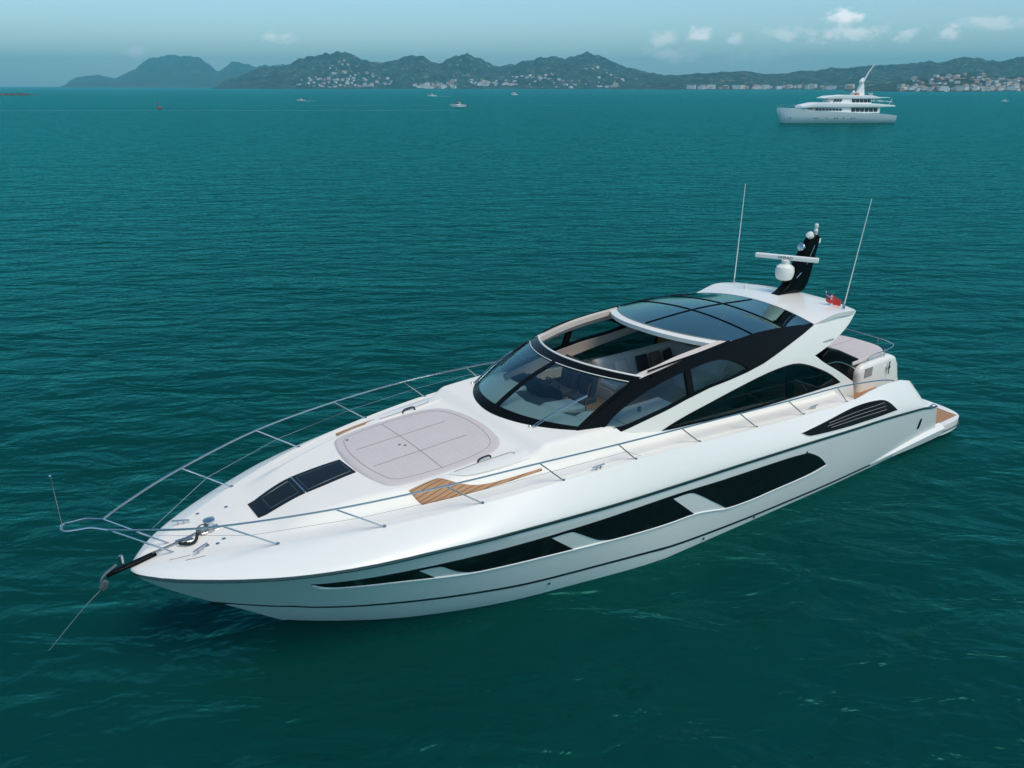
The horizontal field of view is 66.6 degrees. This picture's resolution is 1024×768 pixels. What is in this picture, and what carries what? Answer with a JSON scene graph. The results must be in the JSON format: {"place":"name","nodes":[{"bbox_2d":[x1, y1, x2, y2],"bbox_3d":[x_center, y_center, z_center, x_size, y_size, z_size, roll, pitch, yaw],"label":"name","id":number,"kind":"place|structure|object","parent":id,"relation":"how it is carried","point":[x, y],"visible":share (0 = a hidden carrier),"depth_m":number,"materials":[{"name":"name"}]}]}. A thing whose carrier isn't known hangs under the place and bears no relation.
{"place":"outdoors","nodes":[
{"label":"outdoors","id":0,"kind":"place"},
{"bbox_2d":[58,55,284,87],"bbox_3d":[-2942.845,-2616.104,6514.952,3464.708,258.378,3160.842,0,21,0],"label":"mountains","id":1,"kind":"structure","parent":0,"point":[171,71],"depth_m":5935.73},
{"bbox_2d":[212,51,663,88],"bbox_3d":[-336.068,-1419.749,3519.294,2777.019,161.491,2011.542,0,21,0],"label":"hills","id":2,"kind":"structure","parent":0,"point":[406,72],"depth_m":3253.02,"materials":[{"name":"green plant"}]},
{"bbox_2d":[0,87,1023,767],"bbox_3d":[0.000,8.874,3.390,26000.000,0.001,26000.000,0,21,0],"label":"sea","id":3,"kind":"structure","parent":0,"point":[188,275],"depth_m":26.66,"materials":[{"name":"liquid"}]},
{"bbox_2d":[0,93,33,94],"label":"breakwater","id":4,"kind":"object","parent":3,"relation":"in","point":[15,94],"visible":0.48,"depth_m":846.41,"materials":[{"name":"grey stone"}]},
{"bbox_2d":[0,110,66,110],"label":"wake","id":5,"kind":"object","parent":3,"relation":"on","point":[37,110],"visible":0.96,"depth_m":323.37,"materials":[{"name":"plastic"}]},
{"bbox_2d":[309,105,429,105],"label":"wake","id":6,"kind":"object","parent":3,"relation":"on","point":[368,105],"visible":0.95,"depth_m":406.29,"materials":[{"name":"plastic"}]},
{"bbox_2d":[449,100,466,106],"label":"motorboat","id":7,"kind":"object","parent":3,"relation":"on","point":[457,104],"visible":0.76,"depth_m":377.87,"materials":[{"name":"white"}]},
{"bbox_2d":[49,184,958,650],"bbox_3d":[2.233,0.004,18.230,23.753,7.881,6.583,-14,25,-33],"label":"sports yacht","id":8,"kind":"object","parent":3,"relation":"on","point":[545,468],"visible":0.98,"depth_m":15.72,"materials":[{"name":"white gelcoat fiberglass"},{"name":"dark glass"},{"name":"teak"}]},
{"bbox_2d":[311,566,433,587],"bbox_3d":[-2.325,3.363,13.239,2.093,0.396,0.243,-7,22,-17],"label":"hull window","id":9,"kind":"structure","parent":8,"relation":"in","point":[415,574],"depth_m":13.23,"materials":[{"name":"black glass"}]},
{"bbox_2d":[429,532,571,571],"bbox_3d":[-0.097,3.149,14.116,2.974,0.625,0.241,-11,23,-26],"label":"hull window","id":10,"kind":"structure","parent":8,"relation":"in","point":[545,546],"depth_m":14.10,"materials":[{"name":"black glass"}]},
{"bbox_2d":[550,331,654,367],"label":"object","id":11,"kind":"structure","parent":8,"relation":"in","point":[639,339],"depth_m":21.23,"materials":[{"name":"glass"}]},
{"bbox_2d":[614,359,628,372],"bbox_3d":[2.872,-0.421,20.435,0.420,0.420,0.150,-14,5,-33],"label":"cushion","id":12,"kind":"object","parent":8,"relation":"on","point":[621,365],"visible":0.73,"depth_m":20.36,"materials":[{"name":"grey fabric"}]},
{"bbox_2d":[562,493,693,539],"bbox_3d":[2.398,2.745,15.487,3.518,0.759,0.170,-13,24,-30],"label":"hull window","id":13,"kind":"structure","parent":8,"relation":"in","point":[666,510],"depth_m":15.50,"materials":[{"name":"black glass"}]},
{"bbox_2d":[635,354,648,370],"bbox_3d":[3.480,-0.578,20.845,0.420,0.420,0.150,-14,5,-33],"label":"cushion","id":14,"kind":"object","parent":8,"relation":"on","point":[642,363],"visible":1,"depth_m":20.76,"materials":[{"name":"grey fabric"}]},
{"bbox_2d":[649,350,661,366],"bbox_3d":[3.886,-0.682,21.118,0.420,0.420,0.150,-18,7,-38],"label":"cushion","id":15,"kind":"object","parent":8,"relation":"on","point":[655,358],"visible":0.89,"depth_m":21.02,"materials":[{"name":"brown fabric"}]},
{"bbox_2d":[663,347,672,360],"bbox_3d":[4.274,-0.764,21.334,0.150,0.420,0.420,-10,11,38],"label":"cushion","id":16,"kind":"object","parent":8,"relation":"on","point":[667,354],"visible":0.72,"depth_m":21.21,"materials":[{"name":"brown fabric"}]},
{"bbox_2d":[680,453,825,507],"bbox_3d":[5.533,2.142,17.506,5.176,0.992,0.156,-14,25,-32],"label":"hull window","id":17,"kind":"structure","parent":8,"relation":"in","point":[735,490],"depth_m":17.50,"materials":[{"name":"black glass"}]},
{"bbox_2d":[667,365,838,428],"bbox_3d":[5.742,0.198,18.124,6.428,0.860,0.132,-14,25,-33],"label":"cabin window","id":18,"kind":"structure","parent":8,"relation":"in","point":[793,380],"depth_m":18.26,"materials":[{"name":"black glass"}]},
{"bbox_2d":[776,64,896,122],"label":"motor yacht","id":19,"kind":"object","parent":3,"relation":"on","point":[857,106],"visible":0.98,"depth_m":212.48,"materials":[{"name":"white"}]},
{"bbox_2d":[0,0,1023,86],"label":"sky","id":20,"kind":"structure","parent":0,"point":[44,43],"materials":[{"name":"blue"}]},
{"bbox_2d":[612,57,1023,89],"bbox_3d":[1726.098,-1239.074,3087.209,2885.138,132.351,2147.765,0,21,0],"label":"coastal hills","id":21,"kind":"structure","parent":0,"point":[840,78],"depth_m":2818.83,"materials":[{"name":"green plant"}]},
{"bbox_2d":[687,85,695,88],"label":"apartment block","id":22,"kind":"structure","parent":21,"relation":"on","point":[691,86],"depth_m":2158.00,"materials":[{"name":"white"}]},
{"bbox_2d":[732,85,741,88],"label":"apartment block","id":23,"kind":"structure","parent":21,"relation":"on","point":[736,86],"depth_m":2230.89,"materials":[{"name":"white"}]},
{"bbox_2d":[828,85,836,89],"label":"apartment block","id":24,"kind":"structure","parent":21,"relation":"on","point":[830,87],"depth_m":2210.06,"materials":[{"name":"white"}]},
{"bbox_2d":[845,73,1023,91],"bbox_3d":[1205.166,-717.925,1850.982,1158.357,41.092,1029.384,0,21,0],"label":"headland","id":25,"kind":"structure","parent":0,"point":[893,86],"depth_m":1689.81,"materials":[{"name":"green plant"}]},
{"bbox_2d":[938,86,948,91],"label":"apartment block","id":26,"kind":"structure","parent":25,"relation":"on","point":[943,88],"depth_m":1399.61,"materials":[{"name":"white"}]},
{"bbox_2d":[956,86,962,90],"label":"apartment block","id":27,"kind":"structure","parent":25,"relation":"on","point":[959,88],"depth_m":1404.24,"materials":[{"name":"beige"}]},
{"bbox_2d":[1006,86,1014,90],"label":"apartment block","id":28,"kind":"structure","parent":25,"relation":"on","point":[1010,87],"depth_m":1525.06,"materials":[{"name":"white"}]}
]}

